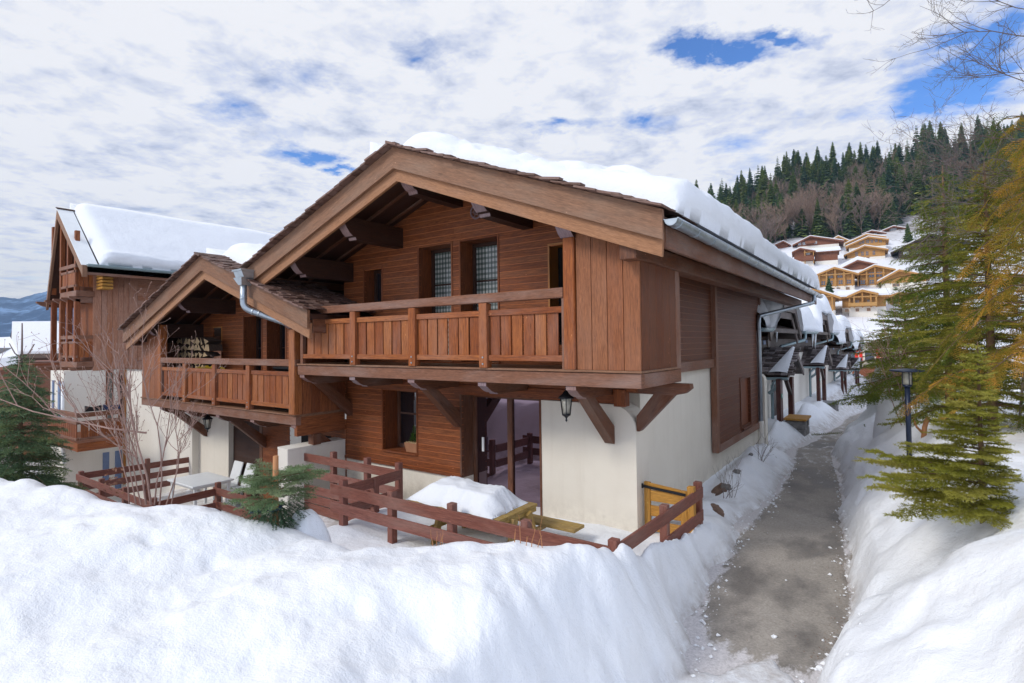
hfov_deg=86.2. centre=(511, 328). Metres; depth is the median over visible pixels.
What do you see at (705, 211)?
roof snow
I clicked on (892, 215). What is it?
conifer
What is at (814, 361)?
row house
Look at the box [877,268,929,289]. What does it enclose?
hill chalet
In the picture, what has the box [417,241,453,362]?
balcony door
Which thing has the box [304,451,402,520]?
garden fence
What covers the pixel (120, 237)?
roof snow
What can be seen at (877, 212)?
conifer
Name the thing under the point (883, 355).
bare shrub
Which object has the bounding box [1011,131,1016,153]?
conifer
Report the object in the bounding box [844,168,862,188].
bare tree
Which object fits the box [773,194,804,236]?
bare tree
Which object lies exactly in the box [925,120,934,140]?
conifer
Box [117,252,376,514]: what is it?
chalet
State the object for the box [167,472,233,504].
garden table
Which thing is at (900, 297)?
hill chalet
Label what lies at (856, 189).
conifer
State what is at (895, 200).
conifer
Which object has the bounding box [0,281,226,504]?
bare shrub
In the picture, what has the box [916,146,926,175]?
conifer
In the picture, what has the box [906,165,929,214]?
conifer
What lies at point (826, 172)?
conifer
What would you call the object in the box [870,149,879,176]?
conifer
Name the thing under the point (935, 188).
conifer
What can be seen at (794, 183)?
conifer
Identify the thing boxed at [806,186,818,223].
bare tree
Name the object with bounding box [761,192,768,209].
conifer
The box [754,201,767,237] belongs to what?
conifer
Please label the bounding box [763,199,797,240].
bare tree
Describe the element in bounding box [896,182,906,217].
conifer
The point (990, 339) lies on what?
spruce tree
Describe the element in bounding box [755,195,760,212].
conifer
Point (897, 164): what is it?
conifer
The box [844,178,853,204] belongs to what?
conifer
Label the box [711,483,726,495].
bare soil
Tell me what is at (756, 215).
bare tree
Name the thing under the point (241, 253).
roof snow
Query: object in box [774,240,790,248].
hill chalet
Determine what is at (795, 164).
conifer
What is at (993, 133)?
conifer
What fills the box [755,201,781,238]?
bare tree
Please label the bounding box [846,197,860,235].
conifer
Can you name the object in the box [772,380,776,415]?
door
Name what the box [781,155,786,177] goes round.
conifer
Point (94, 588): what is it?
snow ground
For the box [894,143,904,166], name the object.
conifer
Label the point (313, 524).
snow mound
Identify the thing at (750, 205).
conifer
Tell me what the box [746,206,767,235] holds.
bare tree
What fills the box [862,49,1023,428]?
bare tree
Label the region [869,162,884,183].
bare tree
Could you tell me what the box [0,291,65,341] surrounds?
mountain
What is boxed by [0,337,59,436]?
house
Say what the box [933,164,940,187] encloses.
conifer
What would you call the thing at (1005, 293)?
thuja tree
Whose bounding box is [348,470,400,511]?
garden fence
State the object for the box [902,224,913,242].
conifer
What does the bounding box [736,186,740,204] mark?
conifer
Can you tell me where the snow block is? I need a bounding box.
[406,476,528,518]
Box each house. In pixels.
[0,321,72,459]
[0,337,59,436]
[36,207,345,500]
[757,284,813,436]
[788,294,839,411]
[821,315,855,393]
[841,326,863,389]
[852,326,956,381]
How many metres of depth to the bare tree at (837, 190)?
246.24 m
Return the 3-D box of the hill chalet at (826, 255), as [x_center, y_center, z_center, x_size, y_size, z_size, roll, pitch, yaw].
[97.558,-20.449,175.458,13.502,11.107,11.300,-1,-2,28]
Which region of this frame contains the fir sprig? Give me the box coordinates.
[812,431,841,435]
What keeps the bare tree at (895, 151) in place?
on the hillside
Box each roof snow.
[70,203,275,271]
[206,243,264,263]
[370,131,819,289]
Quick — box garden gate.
[641,481,695,533]
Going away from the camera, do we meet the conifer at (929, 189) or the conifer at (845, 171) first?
the conifer at (929, 189)
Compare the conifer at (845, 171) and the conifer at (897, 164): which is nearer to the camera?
the conifer at (897, 164)
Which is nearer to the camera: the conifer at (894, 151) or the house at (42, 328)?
the house at (42, 328)
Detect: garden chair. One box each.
[212,460,243,503]
[224,463,255,505]
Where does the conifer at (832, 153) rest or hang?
on the hillside
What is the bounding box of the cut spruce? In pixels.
[221,455,331,531]
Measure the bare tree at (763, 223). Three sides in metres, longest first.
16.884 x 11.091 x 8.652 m
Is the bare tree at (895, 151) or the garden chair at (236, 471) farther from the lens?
the bare tree at (895, 151)
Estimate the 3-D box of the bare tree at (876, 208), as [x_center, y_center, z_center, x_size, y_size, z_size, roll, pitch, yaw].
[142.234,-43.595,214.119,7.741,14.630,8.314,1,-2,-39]
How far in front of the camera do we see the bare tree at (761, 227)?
195.30 m
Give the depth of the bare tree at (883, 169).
280.83 m
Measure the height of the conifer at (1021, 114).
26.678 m
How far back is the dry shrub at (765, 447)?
11.78 m
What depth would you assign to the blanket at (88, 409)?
14.81 m
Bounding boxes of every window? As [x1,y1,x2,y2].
[363,265,382,312]
[381,388,417,456]
[739,375,752,430]
[865,350,873,359]
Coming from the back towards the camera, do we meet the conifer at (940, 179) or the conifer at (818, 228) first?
the conifer at (940, 179)
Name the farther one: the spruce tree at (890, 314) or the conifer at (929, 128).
the conifer at (929, 128)
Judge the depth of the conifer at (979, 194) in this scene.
206.09 m
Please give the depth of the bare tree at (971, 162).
268.73 m
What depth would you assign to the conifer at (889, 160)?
256.84 m
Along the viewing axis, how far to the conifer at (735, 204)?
238.08 m
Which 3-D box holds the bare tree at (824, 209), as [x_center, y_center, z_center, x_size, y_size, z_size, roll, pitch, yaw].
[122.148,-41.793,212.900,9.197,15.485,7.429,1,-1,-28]
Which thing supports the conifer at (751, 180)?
on the hillside
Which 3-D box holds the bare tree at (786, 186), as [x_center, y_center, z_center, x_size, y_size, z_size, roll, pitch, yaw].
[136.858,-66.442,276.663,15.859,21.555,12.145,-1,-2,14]
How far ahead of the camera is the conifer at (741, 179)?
309.94 m
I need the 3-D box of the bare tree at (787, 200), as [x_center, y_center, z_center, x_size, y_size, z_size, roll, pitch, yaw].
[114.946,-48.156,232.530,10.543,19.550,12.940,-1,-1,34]
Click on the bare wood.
(828, 220)
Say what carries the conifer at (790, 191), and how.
on the hillside
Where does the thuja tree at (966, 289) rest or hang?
on the snow ground
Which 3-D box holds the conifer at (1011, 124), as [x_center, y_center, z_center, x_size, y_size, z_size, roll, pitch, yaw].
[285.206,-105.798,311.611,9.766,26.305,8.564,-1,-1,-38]
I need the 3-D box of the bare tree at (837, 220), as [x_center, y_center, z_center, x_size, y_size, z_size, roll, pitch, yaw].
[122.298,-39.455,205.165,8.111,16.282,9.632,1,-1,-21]
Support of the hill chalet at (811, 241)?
on the hillside
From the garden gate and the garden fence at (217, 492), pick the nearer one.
the garden gate
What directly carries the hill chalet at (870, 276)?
on the hillside
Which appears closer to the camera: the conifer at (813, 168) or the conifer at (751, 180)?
the conifer at (813, 168)
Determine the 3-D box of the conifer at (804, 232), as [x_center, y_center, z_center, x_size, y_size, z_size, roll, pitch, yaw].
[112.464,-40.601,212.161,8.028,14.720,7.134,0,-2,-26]
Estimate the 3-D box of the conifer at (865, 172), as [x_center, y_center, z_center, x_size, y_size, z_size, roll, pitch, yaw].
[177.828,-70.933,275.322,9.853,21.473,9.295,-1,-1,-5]
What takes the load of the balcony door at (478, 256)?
in the chalet at (474, 348)
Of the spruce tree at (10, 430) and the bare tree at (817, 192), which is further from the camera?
the bare tree at (817, 192)
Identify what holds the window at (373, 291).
in the chalet at (474, 348)
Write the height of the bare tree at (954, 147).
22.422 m
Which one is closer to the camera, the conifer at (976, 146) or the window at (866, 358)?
the window at (866, 358)
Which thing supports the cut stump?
on the snow ground
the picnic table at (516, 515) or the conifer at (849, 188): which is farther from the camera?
the conifer at (849, 188)
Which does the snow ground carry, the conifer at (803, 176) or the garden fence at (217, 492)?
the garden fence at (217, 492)
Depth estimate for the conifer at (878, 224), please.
214.84 m
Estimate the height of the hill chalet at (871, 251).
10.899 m
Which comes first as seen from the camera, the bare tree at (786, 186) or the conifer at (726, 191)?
the bare tree at (786, 186)
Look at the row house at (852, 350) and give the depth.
40.78 m
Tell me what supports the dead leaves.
on the snow ground
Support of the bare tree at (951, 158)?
on the hillside
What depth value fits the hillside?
167.29 m
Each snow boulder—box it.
[867,358,898,408]
[873,387,904,437]
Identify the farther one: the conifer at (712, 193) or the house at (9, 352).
the conifer at (712, 193)
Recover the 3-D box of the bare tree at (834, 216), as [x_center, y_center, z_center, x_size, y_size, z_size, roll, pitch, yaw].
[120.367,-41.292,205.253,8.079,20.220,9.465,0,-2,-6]
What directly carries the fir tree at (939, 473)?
on the snow ground
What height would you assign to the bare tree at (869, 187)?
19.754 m
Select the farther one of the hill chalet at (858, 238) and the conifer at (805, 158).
the conifer at (805, 158)
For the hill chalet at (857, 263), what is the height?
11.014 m
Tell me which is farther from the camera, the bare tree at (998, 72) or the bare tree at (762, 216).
the bare tree at (762, 216)
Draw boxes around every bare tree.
[738,208,780,224]
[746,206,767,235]
[747,207,768,233]
[754,200,787,241]
[754,214,770,232]
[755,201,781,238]
[755,218,769,236]
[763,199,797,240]
[765,196,810,240]
[768,204,786,242]
[773,175,788,197]
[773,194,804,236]
[775,194,793,206]
[787,195,815,236]
[788,195,811,233]
[789,191,807,207]
[792,178,829,227]
[802,181,825,209]
[803,197,815,228]
[803,203,822,227]
[804,181,820,199]
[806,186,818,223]
[819,191,844,236]
[819,203,835,225]
[820,182,830,209]
[820,191,846,234]
[826,203,854,235]
[827,177,852,198]
[828,204,848,234]
[832,185,844,195]
[843,172,876,191]
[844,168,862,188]
[846,0,1023,299]
[847,189,880,234]
[852,164,868,177]
[855,188,885,218]
[859,177,878,194]
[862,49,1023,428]
[863,201,882,228]
[868,184,893,230]
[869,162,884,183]
[875,147,892,168]
[877,166,885,176]
[887,141,906,159]
[896,189,910,210]
[903,179,918,212]
[934,139,971,154]
[941,151,960,162]
[962,155,981,176]
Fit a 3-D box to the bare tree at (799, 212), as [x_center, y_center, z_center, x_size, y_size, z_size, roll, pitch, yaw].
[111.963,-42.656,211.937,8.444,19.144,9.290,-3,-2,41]
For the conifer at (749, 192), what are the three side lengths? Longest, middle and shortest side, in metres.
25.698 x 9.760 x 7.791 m
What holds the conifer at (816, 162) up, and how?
on the hillside
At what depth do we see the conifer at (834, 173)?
281.32 m
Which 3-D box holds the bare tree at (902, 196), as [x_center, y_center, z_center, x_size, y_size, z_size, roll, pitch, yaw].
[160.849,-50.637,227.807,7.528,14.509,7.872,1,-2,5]
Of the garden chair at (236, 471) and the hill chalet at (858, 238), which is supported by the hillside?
the hill chalet at (858, 238)
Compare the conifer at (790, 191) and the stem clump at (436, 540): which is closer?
the stem clump at (436, 540)
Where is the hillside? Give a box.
[772,208,1023,379]
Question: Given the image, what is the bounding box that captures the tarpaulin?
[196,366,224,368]
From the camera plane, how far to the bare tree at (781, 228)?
202.97 m
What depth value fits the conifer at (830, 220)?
216.96 m
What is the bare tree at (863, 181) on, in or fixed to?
on the hillside
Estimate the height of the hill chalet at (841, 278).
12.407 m
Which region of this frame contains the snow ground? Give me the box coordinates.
[0,358,1023,682]
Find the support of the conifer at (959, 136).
on the hillside
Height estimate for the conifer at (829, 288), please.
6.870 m
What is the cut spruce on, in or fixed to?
on the snow ground
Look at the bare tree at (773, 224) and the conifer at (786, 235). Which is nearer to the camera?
the bare tree at (773, 224)
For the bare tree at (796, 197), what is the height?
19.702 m
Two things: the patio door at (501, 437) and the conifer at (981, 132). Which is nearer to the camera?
the patio door at (501, 437)
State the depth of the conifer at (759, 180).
298.78 m
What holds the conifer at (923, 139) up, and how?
on the hillside
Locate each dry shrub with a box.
[714,457,741,498]
[756,428,777,461]
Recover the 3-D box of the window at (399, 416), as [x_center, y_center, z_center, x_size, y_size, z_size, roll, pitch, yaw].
[-1.989,1.734,10.375,0.975,1.210,0.445,-2,-2,36]
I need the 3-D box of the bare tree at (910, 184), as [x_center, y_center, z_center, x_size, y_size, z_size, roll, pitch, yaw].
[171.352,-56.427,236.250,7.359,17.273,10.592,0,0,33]
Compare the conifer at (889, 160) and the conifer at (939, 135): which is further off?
the conifer at (939, 135)
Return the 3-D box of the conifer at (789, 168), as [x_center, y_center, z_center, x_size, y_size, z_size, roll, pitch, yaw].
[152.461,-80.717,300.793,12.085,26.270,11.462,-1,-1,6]
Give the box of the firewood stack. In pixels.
[176,337,222,367]
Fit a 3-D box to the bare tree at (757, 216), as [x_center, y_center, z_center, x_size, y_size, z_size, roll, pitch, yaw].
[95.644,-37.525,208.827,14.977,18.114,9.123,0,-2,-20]
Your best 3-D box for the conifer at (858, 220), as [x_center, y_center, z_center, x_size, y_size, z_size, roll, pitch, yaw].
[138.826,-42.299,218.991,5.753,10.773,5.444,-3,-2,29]
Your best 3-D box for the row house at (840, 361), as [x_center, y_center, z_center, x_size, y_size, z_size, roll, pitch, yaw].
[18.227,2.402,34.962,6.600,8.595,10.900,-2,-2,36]
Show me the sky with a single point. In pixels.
(233, 113)
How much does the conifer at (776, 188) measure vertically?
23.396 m
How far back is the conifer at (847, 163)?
314.12 m
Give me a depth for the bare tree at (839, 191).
261.55 m
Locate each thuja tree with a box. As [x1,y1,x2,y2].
[897,138,1023,419]
[902,113,1023,432]
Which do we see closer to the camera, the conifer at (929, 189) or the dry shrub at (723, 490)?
the dry shrub at (723, 490)
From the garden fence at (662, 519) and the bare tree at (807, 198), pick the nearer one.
the garden fence at (662, 519)
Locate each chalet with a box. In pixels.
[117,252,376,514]
[239,140,822,531]
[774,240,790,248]
[792,235,843,248]
[792,246,840,265]
[810,288,840,315]
[816,266,858,289]
[834,235,849,246]
[838,288,890,317]
[840,256,876,269]
[844,244,888,259]
[845,233,885,244]
[845,235,888,250]
[857,264,895,286]
[862,230,886,234]
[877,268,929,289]
[881,225,908,231]
[886,291,917,303]
[890,233,969,260]
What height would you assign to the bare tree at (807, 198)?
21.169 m
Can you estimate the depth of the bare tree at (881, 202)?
208.21 m
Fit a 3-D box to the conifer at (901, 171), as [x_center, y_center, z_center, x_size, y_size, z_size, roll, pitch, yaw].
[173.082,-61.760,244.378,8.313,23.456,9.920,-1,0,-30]
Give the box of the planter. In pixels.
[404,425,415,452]
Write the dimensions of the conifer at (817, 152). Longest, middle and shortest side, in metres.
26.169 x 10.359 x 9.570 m
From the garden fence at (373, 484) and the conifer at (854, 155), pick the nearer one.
the garden fence at (373, 484)
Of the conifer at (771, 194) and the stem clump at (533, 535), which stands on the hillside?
the conifer at (771, 194)
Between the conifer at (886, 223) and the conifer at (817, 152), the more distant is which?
the conifer at (817, 152)
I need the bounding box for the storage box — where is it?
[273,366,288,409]
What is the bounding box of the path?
[683,411,863,682]
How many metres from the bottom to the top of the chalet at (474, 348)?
7.033 m
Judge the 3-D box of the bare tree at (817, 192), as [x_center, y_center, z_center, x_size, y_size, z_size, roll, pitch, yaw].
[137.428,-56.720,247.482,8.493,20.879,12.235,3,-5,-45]
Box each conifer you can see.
[708,183,714,197]
[716,118,1023,242]
[724,183,728,199]
[730,185,739,209]
[733,199,738,213]
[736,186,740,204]
[738,170,747,198]
[740,178,746,205]
[742,180,752,208]
[747,169,756,196]
[747,199,754,225]
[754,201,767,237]
[755,167,766,196]
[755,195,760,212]
[756,170,768,202]
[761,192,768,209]
[767,179,775,209]
[770,195,776,215]
[773,180,779,198]
[773,193,791,239]
[777,166,782,193]
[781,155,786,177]
[783,158,792,192]
[787,170,799,197]
[787,181,793,220]
[790,149,794,170]
[792,206,810,237]
[793,158,798,173]
[794,150,802,171]
[800,166,808,196]
[803,152,808,169]
[805,157,812,190]
[811,161,819,187]
[811,199,827,236]
[813,155,818,172]
[814,146,820,164]
[818,155,836,206]
[818,160,822,183]
[822,208,832,236]
[825,277,835,301]
[827,143,839,167]
[827,199,837,234]
[831,159,837,182]
[834,194,856,237]
[836,167,844,197]
[842,165,850,182]
[844,151,850,173]
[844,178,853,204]
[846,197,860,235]
[847,148,853,166]
[850,166,861,187]
[852,151,858,165]
[852,181,861,218]
[855,210,861,230]
[857,142,863,171]
[858,204,874,232]
[861,166,870,197]
[863,144,870,166]
[868,161,875,187]
[869,146,879,164]
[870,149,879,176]
[872,189,879,225]
[874,191,888,228]
[875,140,884,172]
[879,201,889,229]
[883,152,895,189]
[884,164,896,198]
[888,187,903,223]
[889,199,898,225]
[892,143,896,162]
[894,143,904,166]
[894,156,900,173]
[894,165,907,205]
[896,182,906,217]
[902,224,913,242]
[905,152,914,176]
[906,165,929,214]
[914,124,927,158]
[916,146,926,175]
[919,174,937,213]
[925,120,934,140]
[926,133,937,164]
[930,173,938,208]
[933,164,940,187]
[937,122,943,147]
[937,166,958,212]
[941,128,948,148]
[957,122,965,154]
[959,138,970,174]
[959,174,972,208]
[969,115,988,151]
[971,138,980,162]
[971,174,991,220]
[974,137,988,179]
[983,126,989,149]
[990,120,998,145]
[1008,121,1014,149]
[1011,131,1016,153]
[1017,112,1023,135]
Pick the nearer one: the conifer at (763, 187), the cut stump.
the cut stump
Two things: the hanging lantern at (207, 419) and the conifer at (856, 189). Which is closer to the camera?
the hanging lantern at (207, 419)
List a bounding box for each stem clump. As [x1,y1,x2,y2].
[431,530,442,545]
[514,520,542,547]
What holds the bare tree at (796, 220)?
on the hillside
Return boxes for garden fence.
[76,471,156,506]
[84,457,188,500]
[157,482,268,520]
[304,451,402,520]
[330,479,619,551]
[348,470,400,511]
[618,481,703,548]
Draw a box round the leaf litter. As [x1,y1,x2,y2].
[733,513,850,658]
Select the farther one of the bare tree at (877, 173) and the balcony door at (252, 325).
the bare tree at (877, 173)
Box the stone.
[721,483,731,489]
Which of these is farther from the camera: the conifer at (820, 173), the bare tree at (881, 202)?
the conifer at (820, 173)
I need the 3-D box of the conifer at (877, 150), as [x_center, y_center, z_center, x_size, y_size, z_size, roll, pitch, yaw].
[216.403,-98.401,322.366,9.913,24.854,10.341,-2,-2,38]
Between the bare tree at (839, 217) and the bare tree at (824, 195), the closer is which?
the bare tree at (839, 217)
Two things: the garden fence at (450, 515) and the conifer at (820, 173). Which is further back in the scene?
the conifer at (820, 173)
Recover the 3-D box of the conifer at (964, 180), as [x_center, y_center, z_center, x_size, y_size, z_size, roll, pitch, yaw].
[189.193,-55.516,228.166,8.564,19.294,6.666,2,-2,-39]
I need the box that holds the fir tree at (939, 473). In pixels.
[852,342,1022,530]
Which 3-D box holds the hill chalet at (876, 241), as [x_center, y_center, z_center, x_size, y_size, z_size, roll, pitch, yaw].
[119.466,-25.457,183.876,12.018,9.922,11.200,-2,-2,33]
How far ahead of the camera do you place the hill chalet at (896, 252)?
163.10 m
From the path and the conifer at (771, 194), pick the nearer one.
the path
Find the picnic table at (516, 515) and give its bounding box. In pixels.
[408,500,583,544]
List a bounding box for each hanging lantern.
[202,414,212,431]
[558,388,573,421]
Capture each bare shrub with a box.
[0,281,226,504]
[838,273,937,424]
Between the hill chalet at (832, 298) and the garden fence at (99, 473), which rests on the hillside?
the hill chalet at (832, 298)
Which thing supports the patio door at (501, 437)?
in the chalet at (474, 348)
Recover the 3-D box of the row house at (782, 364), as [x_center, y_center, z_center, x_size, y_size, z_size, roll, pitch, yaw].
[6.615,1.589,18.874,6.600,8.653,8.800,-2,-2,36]
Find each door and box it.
[106,370,113,431]
[118,371,122,437]
[243,314,262,370]
[266,320,286,370]
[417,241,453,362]
[459,234,499,363]
[460,395,542,515]
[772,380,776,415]
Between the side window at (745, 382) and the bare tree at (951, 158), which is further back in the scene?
the bare tree at (951, 158)
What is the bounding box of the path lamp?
[889,368,924,456]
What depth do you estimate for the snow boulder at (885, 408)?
11.38 m
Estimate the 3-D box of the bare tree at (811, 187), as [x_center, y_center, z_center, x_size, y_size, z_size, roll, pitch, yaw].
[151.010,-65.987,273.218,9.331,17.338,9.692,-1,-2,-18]
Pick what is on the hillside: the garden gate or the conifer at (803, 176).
the conifer at (803, 176)
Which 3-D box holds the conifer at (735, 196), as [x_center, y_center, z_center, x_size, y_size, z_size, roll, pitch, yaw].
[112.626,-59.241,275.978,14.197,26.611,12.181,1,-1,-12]
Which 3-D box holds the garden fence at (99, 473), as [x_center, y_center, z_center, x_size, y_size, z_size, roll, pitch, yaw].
[-9.408,4.002,13.894,0.101,1.340,2.458,-2,-2,39]
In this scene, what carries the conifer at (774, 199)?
on the hillside
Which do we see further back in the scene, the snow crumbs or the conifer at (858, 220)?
the conifer at (858, 220)
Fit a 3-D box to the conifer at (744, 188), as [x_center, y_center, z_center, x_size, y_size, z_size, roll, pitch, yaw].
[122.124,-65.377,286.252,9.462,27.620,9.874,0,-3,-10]
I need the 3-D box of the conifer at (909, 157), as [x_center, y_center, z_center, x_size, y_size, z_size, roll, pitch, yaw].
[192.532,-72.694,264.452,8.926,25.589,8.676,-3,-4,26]
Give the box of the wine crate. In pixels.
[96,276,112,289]
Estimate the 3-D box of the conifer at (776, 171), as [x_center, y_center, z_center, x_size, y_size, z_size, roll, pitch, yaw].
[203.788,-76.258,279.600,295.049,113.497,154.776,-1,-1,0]
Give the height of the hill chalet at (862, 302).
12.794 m
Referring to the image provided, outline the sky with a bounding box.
[0,0,1023,298]
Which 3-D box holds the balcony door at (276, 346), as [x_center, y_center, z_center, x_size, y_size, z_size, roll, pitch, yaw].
[-5.353,0.665,12.788,0.830,2.090,0.395,-2,-2,36]
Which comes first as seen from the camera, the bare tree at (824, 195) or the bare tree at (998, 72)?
the bare tree at (998, 72)
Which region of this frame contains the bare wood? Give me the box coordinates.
[769,164,1023,237]
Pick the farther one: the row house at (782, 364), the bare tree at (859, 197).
the bare tree at (859, 197)
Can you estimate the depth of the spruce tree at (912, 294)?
10.56 m
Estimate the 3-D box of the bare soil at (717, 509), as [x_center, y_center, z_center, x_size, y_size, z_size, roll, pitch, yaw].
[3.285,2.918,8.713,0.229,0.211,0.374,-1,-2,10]
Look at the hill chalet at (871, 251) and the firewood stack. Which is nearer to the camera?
the firewood stack
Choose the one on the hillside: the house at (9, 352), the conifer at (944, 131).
the conifer at (944, 131)
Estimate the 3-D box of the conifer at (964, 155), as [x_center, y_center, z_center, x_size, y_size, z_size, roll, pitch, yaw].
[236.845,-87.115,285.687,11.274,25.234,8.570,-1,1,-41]
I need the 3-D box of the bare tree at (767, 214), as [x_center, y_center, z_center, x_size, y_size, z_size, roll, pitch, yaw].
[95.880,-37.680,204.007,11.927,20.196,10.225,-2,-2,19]
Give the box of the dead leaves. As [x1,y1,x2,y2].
[103,467,123,500]
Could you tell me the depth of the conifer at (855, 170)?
281.08 m
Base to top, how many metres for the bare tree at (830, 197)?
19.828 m
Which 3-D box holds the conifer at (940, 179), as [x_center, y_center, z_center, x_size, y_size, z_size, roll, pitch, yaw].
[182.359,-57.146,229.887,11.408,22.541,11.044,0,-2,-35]
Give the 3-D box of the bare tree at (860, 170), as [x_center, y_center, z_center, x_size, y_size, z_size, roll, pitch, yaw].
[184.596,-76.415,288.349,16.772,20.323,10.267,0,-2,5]
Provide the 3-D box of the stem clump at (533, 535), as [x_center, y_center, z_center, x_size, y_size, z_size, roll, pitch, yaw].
[0.140,1.716,4.550,0.243,0.282,0.096,-1,-2,19]
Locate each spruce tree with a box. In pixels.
[0,323,89,491]
[827,302,976,405]
[846,166,1022,417]
[878,162,1023,436]
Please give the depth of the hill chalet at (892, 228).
205.86 m
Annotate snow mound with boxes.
[288,509,331,542]
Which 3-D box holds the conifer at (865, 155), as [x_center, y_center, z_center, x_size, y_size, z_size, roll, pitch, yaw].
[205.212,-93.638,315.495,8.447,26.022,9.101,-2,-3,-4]
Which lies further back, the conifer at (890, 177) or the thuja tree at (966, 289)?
the conifer at (890, 177)
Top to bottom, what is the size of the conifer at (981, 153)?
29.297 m
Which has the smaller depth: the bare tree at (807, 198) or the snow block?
the snow block
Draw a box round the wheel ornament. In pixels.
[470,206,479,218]
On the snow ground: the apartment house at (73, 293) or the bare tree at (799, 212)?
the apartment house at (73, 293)
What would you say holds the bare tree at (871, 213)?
on the hillside
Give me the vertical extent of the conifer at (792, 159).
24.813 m
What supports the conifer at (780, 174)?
on the hillside
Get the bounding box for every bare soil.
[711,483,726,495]
[711,503,723,516]
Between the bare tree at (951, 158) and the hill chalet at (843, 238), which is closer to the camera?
the hill chalet at (843, 238)
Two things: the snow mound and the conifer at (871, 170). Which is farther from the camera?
the conifer at (871, 170)
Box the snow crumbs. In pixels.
[671,444,868,682]
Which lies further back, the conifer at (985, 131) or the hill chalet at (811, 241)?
the conifer at (985, 131)
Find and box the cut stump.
[913,417,929,437]
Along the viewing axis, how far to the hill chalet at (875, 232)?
204.94 m
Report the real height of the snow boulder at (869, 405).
1.562 m
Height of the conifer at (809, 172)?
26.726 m
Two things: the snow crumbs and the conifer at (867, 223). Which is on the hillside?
the conifer at (867, 223)
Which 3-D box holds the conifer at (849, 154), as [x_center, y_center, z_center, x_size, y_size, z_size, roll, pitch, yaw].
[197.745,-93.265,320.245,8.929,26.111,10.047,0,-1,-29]
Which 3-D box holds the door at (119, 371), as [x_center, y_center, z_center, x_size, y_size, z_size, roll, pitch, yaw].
[-12.564,2.413,17.545,0.036,2.180,0.120,-2,-2,36]
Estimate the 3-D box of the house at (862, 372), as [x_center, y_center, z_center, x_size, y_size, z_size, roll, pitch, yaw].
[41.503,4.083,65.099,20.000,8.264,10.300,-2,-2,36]
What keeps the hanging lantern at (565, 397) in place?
hanging from the chalet at (474, 348)
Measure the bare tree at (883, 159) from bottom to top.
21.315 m
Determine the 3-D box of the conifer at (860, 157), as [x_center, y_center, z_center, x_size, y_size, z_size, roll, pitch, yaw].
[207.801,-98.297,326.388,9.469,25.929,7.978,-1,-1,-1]
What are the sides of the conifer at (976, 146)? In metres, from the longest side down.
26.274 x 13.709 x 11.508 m
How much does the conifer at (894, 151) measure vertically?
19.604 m
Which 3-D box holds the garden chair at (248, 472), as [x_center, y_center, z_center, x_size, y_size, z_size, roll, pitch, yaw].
[-6.491,3.779,13.079,0.440,0.977,0.577,-2,-2,36]
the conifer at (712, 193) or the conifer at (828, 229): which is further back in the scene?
the conifer at (712, 193)
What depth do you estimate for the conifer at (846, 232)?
208.76 m

